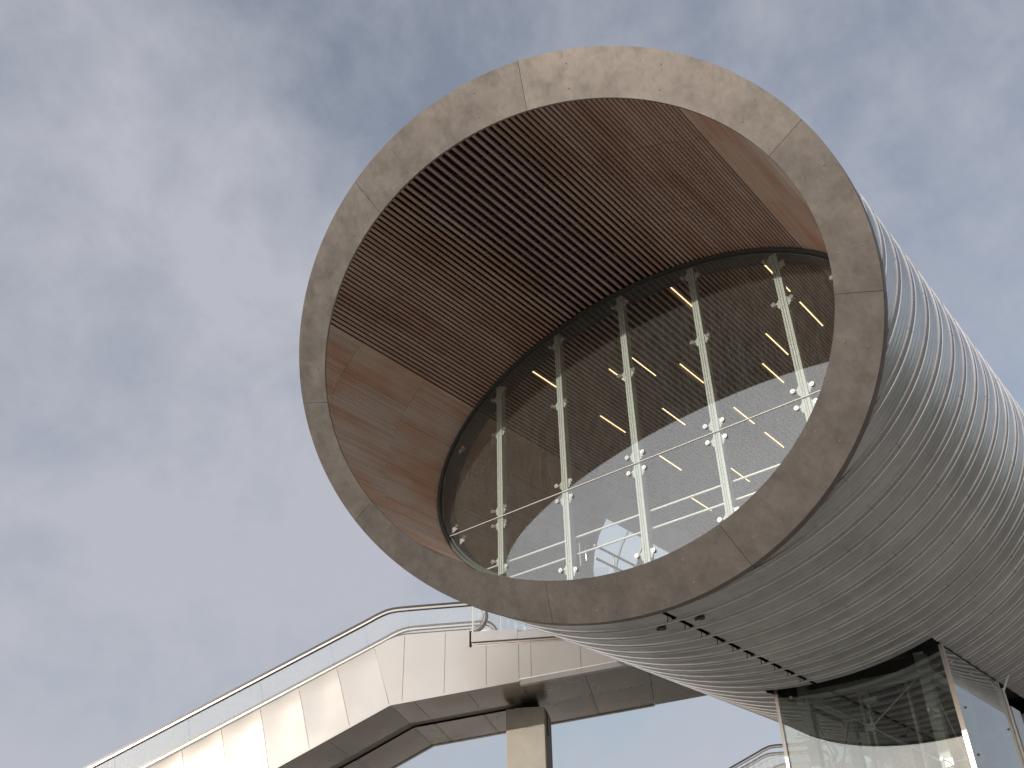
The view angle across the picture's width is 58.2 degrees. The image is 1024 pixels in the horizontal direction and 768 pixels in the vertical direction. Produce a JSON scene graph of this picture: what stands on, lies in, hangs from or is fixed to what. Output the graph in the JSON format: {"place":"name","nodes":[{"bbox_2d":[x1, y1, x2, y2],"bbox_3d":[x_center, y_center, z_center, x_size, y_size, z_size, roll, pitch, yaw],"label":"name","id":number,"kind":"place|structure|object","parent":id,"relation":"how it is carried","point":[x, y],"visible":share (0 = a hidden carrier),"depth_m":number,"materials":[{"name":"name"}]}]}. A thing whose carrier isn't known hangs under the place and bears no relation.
{"place":"outdoors","nodes":[
{"label":"outdoors","id":0,"kind":"place"},
{"bbox_2d":[0,0,1023,767],"label":"sky","id":1,"kind":"structure","parent":0,"point":[175,532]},
{"label":"pavement","id":2,"kind":"structure","parent":0,"visible":0},
{"bbox_2d":[506,702,552,767],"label":"concrete pier","id":3,"kind":"structure","parent":2,"relation":"on","point":[528,736],"depth_m":18.64,"materials":[{"name":"concrete"}]},
{"bbox_2d":[83,568,706,767],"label":"escalator bridge","id":4,"kind":"structure","parent":3,"relation":"on","point":[396,698],"depth_m":18.41,"materials":[{"name":"metal"}]},
{"bbox_2d":[773,638,1023,767],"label":"glass lift shaft","id":5,"kind":"object","parent":2,"relation":"on","point":[926,703],"visible":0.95,"depth_m":15.96,"materials":[{"name":"glass"}]},
{"bbox_2d":[299,46,1023,767],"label":"footbridge tube","id":6,"kind":"object","parent":5,"relation":"on","point":[561,220],"visible":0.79,"depth_m":13.72,"materials":[{"name":"metal"}]},
{"bbox_2d":[532,371,556,387],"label":"strip light","id":7,"kind":"object","parent":6,"relation":"attached to","point":[544,379],"visible":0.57,"depth_m":16.56,"materials":[{"name":"white plastic"}]},
{"bbox_2d":[579,543,586,566],"bbox_3d":[1.188,2.815,15.232,0.118,0.400,0.080,-26,-41,32],"label":"pull handle","id":8,"kind":"object","parent":6,"relation":"attached to","point":[581,555],"visible":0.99,"depth_m":15.22,"materials":[{"name":"metal"}]},
{"bbox_2d":[593,544,636,572],"bbox_3d":[2.406,3.899,16.125,0.044,1.351,3.100,-26,-41,32],"label":"landing railing","id":9,"kind":"object","parent":6,"relation":"attached to","point":[613,556],"visible":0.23,"depth_m":15.73,"materials":[{"name":"metal"}]},
{"bbox_2d":[608,367,635,386],"bbox_3d":[2.034,-0.125,17.061,0.043,0.080,0.880,-26,-41,32],"label":"strip light","id":10,"kind":"object","parent":6,"relation":"attached to","point":[613,371],"visible":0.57,"depth_m":16.86,"materials":[{"name":"white plastic"}]},
{"bbox_2d":[487,463,780,578],"bbox_3d":[1.893,2.113,12.888,5.989,0.730,0.043,-26,-41,32],"label":"guard rail","id":11,"kind":"object","parent":6,"relation":"attached to","point":[652,510],"visible":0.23,"depth_m":13.07,"materials":[{"name":"silver metal"}]},
{"bbox_2d":[437,247,832,578],"bbox_3d":[1.854,0.586,13.904,7.958,4.856,0.370,-26,-41,32],"label":"window frame","id":12,"kind":"structure","parent":6,"relation":"in","point":[457,455],"depth_m":15.52,"materials":[{"name":"metal"}]},
{"bbox_2d":[632,354,656,375],"bbox_3d":[2.397,-0.353,16.870,0.040,0.079,0.880,-26,-41,32],"label":"strip light","id":13,"kind":"object","parent":6,"relation":"attached to","point":[649,368],"visible":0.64,"depth_m":16.87,"materials":[{"name":"white plastic"}]},
{"bbox_2d":[660,405,685,424],"bbox_3d":[3.189,0.621,18.207,0.043,0.080,0.880,-26,-41,32],"label":"strip light","id":14,"kind":"object","parent":6,"relation":"attached to","point":[672,414],"visible":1,"depth_m":18.17,"materials":[{"name":"plastic"}]},
{"bbox_2d":[670,287,691,306],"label":"strip light","id":15,"kind":"object","parent":6,"relation":"attached to","point":[673,289],"visible":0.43,"depth_m":15.21,"materials":[{"name":"white plastic"}]},
{"bbox_2d":[678,361,703,382],"bbox_3d":[3.352,-0.222,17.175,0.037,0.077,0.880,-26,-41,32],"label":"strip light","id":16,"kind":"object","parent":6,"relation":"attached to","point":[691,372],"visible":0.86,"depth_m":17.13,"materials":[{"name":"white plastic"}]},
{"bbox_2d":[715,379,722,383],"bbox_3d":[3.901,-0.045,17.379,0.150,0.041,0.150,-26,-41,32],"label":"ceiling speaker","id":17,"kind":"object","parent":6,"relation":"attached to","point":[718,381],"visible":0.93,"depth_m":17.35},
{"bbox_2d":[732,404,754,423],"bbox_3d":[4.649,0.608,18.453,0.036,0.077,0.880,-26,-41,32],"label":"strip light","id":18,"kind":"object","parent":6,"relation":"attached to","point":[742,413],"visible":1,"depth_m":18.39,"materials":[{"name":"white plastic"}]},
{"bbox_2d":[761,361,784,382],"bbox_3d":[4.860,-0.230,17.118,0.040,0.079,0.880,-26,-41,32],"label":"strip light","id":19,"kind":"object","parent":6,"relation":"attached to","point":[773,372],"visible":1,"depth_m":17.09,"materials":[{"name":"white plastic"}]},
{"bbox_2d":[764,430,784,447],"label":"strip light","id":20,"kind":"object","parent":6,"relation":"attached to","point":[774,439],"visible":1,"depth_m":19.24,"materials":[{"name":"white plastic"}]},
{"bbox_2d":[765,331,788,354],"bbox_3d":[4.669,-0.730,16.193,0.044,0.080,0.880,-26,-41,32],"label":"strip light","id":21,"kind":"object","parent":6,"relation":"attached to","point":[776,342],"visible":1,"depth_m":16.15,"materials":[{"name":"white plastic"}]},
{"bbox_2d":[799,302,822,325],"bbox_3d":[4.877,-1.169,14.964,0.056,0.080,0.880,-26,-41,32],"label":"strip light","id":22,"kind":"object","parent":6,"relation":"attached to","point":[809,311],"visible":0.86,"depth_m":14.91,"materials":[{"name":"white plastic"}]},
{"bbox_2d":[870,674,1023,767],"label":"portal frame","id":23,"kind":"object","parent":2,"relation":"on","point":[992,719],"visible":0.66,"depth_m":16.52,"materials":[{"name":"metal"}]},
{"bbox_3d":[11.509,16.787,28.718,0.846,6.900,1.000,-6,-34,7],"label":"concrete pier","id":24,"kind":"object","parent":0,"visible":0},
{"bbox_2d":[729,741,893,767],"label":"escalator bridge","id":25,"kind":"structure","parent":24,"relation":"on","point":[807,764],"depth_m":30.24,"materials":[{"name":"silver metal"}]}
]}

